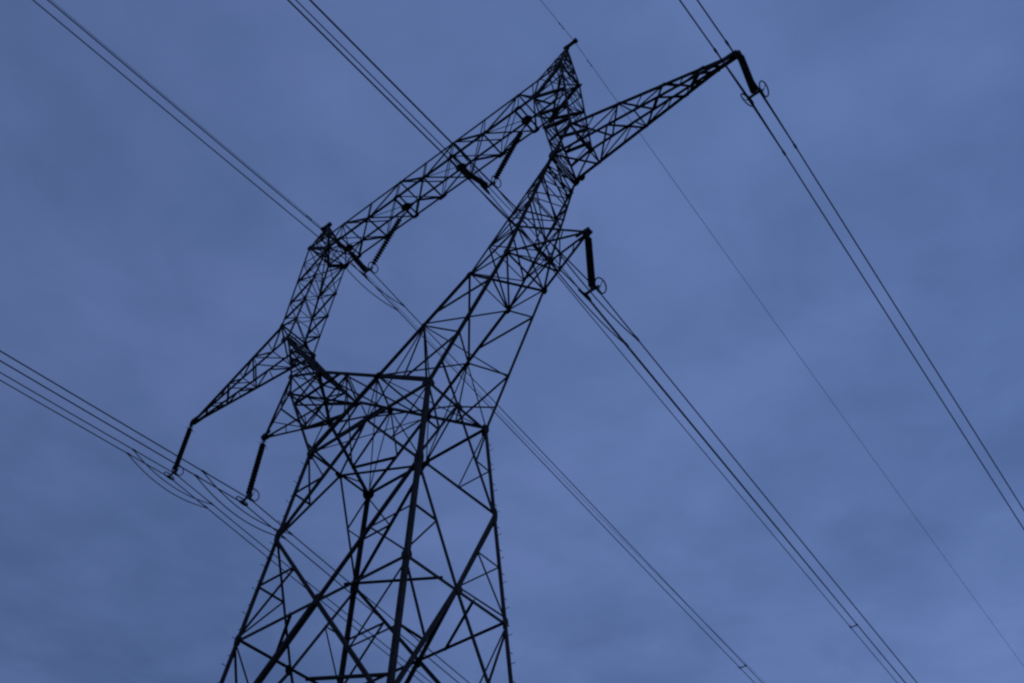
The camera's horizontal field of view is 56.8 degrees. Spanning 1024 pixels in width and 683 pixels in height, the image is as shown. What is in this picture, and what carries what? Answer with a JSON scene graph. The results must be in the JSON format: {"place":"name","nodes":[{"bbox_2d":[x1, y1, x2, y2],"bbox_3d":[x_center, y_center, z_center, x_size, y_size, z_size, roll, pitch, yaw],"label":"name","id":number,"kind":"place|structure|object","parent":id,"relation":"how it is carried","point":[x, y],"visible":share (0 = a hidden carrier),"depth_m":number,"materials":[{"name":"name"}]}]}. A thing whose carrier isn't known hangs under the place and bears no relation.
{"place":"outdoors","nodes":[
{"label":"outdoors","id":0,"kind":"place"},
{"bbox_2d":[0,0,1023,682],"label":"sky","id":1,"kind":"structure","parent":0,"point":[141,271],"materials":[{"name":"blue"}]},
{"bbox_3d":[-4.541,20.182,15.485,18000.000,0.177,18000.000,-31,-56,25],"label":"ground","id":2,"kind":"structure","parent":0,"visible":0},
{"bbox_2d":[190,38,741,682],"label":"transmission pylon","id":3,"kind":"object","parent":2,"relation":"on","point":[418,466],"visible":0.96,"depth_m":36.03,"materials":[{"name":"metal"}]},
{"bbox_2d":[164,425,193,479],"bbox_3d":[-16.690,5.495,47.870,0.946,3.554,0.647,-31,-56,25],"label":"insulator string","id":4,"kind":"object","parent":3,"relation":"hanging from","point":[175,469],"visible":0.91,"depth_m":47.54,"materials":[{"name":"ceramic"}]},
{"bbox_2d":[0,380,422,682],"bbox_3d":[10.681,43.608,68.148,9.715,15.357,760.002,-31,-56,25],"label":"conductor","id":5,"kind":"object","parent":4,"relation":"hanging from","point":[130,455],"visible":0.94,"depth_m":46.51,"materials":[{"name":"metal"}]},
{"bbox_2d":[0,372,431,682],"bbox_3d":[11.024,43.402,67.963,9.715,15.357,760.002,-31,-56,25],"label":"conductor","id":6,"kind":"object","parent":4,"relation":"hanging from","point":[135,451],"visible":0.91,"depth_m":46.35,"materials":[{"name":"metal"}]},
{"bbox_2d":[236,439,266,505],"bbox_3d":[-11.060,5.545,40.798,0.946,3.574,0.647,-31,-56,25],"label":"insulator string","id":7,"kind":"object","parent":3,"relation":"hanging from","point":[254,474],"visible":1,"depth_m":40.44,"materials":[{"name":"ceramic"}]},
{"bbox_2d":[0,360,458,682],"bbox_3d":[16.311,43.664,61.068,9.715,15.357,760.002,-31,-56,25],"label":"conductor","id":8,"kind":"object","parent":7,"relation":"hanging from","point":[197,476],"visible":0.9,"depth_m":38.56,"materials":[{"name":"metal"}]},
{"bbox_2d":[0,350,468,682],"bbox_3d":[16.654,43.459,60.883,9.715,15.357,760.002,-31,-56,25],"label":"conductor","id":9,"kind":"object","parent":7,"relation":"hanging from","point":[205,473],"visible":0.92,"depth_m":38.43,"materials":[{"name":"metal"}]},
{"bbox_2d":[348,209,405,277],"bbox_3d":[-7.045,-4.564,47.668,4.240,3.899,0.647,-31,-56,25],"label":"insulator","id":10,"kind":"object","parent":3,"relation":"hanging from","point":[364,269],"visible":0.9,"depth_m":47.10,"materials":[{"name":"ceramic"}]},
{"bbox_2d":[33,0,754,682],"bbox_3d":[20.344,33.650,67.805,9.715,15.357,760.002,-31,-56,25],"label":"conductor","id":11,"kind":"object","parent":10,"relation":"hanging from","point":[363,286],"visible":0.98,"depth_m":45.56,"materials":[{"name":"metal"}]},
{"bbox_2d":[47,0,762,682],"bbox_3d":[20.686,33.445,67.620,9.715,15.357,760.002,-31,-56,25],"label":"conductor","id":12,"kind":"object","parent":10,"relation":"hanging from","point":[377,288],"visible":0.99,"depth_m":45.71,"materials":[{"name":"metal"}]},
{"bbox_2d":[51,0,765,682],"bbox_3d":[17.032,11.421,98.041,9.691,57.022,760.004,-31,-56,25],"label":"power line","id":13,"kind":"object","parent":3,"relation":"attached to","point":[351,258],"visible":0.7,"depth_m":54.23,"materials":[{"name":"metal"}]},
{"bbox_2d":[461,122,526,194],"bbox_3d":[-0.939,-8.230,44.367,4.240,3.899,0.647,-31,-56,25],"label":"insulator","id":14,"kind":"object","parent":3,"relation":"hanging from","point":[508,154],"visible":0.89,"depth_m":43.79,"materials":[{"name":"ceramic"}]},
{"bbox_2d":[296,0,897,682],"bbox_3d":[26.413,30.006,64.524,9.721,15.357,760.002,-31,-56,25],"label":"conductor","id":15,"kind":"object","parent":14,"relation":"hanging from","point":[562,282],"visible":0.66,"depth_m":46.58,"materials":[{"name":"metal"}]},
{"bbox_2d":[330,19,901,677],"bbox_3d":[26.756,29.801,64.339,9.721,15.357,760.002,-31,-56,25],"label":"conductor","id":16,"kind":"object","parent":14,"relation":"hanging from","point":[570,277],"visible":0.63,"depth_m":46.16,"materials":[{"name":"metal"}]},
{"bbox_2d":[578,234,606,301],"bbox_3d":[2.755,-2.749,33.329,0.946,3.574,0.647,-31,-56,25],"label":"insulator string","id":17,"kind":"object","parent":3,"relation":"hanging from","point":[591,278],"visible":0.97,"depth_m":32.87,"materials":[{"name":"ceramic"}]},
{"bbox_2d":[287,0,905,682],"bbox_3d":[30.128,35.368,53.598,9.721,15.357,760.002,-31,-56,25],"label":"conductor","id":18,"kind":"object","parent":17,"relation":"hanging from","point":[587,306],"visible":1,"depth_m":31.52,"materials":[{"name":"metal"}]},
{"bbox_2d":[309,0,916,682],"bbox_3d":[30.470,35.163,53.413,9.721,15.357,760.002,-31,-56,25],"label":"conductor","id":19,"kind":"object","parent":17,"relation":"hanging from","point":[597,300],"visible":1,"depth_m":31.45,"materials":[{"name":"metal"}]},
{"bbox_2d":[738,53,768,106],"bbox_3d":[8.528,-9.646,34.236,0.946,3.554,0.647,-31,-56,25],"label":"insulator string","id":20,"kind":"object","parent":3,"relation":"hanging from","point":[754,91],"visible":0.81,"depth_m":33.46,"materials":[{"name":"ceramic"}]},
{"bbox_2d":[679,0,1023,529],"bbox_3d":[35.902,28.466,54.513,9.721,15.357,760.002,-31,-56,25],"label":"conductor","id":21,"kind":"object","parent":20,"relation":"hanging from","point":[744,93],"visible":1,"depth_m":35.25,"materials":[{"name":"metal"}]},
{"bbox_2d":[697,0,1023,510],"bbox_3d":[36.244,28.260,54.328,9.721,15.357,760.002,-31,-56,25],"label":"conductor","id":22,"kind":"object","parent":20,"relation":"hanging from","point":[755,84],"visible":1,"depth_m":35.15,"materials":[{"name":"metal"}]},
{"bbox_2d":[541,1,1022,664],"bbox_3d":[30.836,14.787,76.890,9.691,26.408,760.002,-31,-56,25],"label":"earth wire","id":23,"kind":"object","parent":3,"relation":"attached to","point":[751,289],"visible":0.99,"depth_m":54.61,"materials":[{"name":"metal"}]}
]}

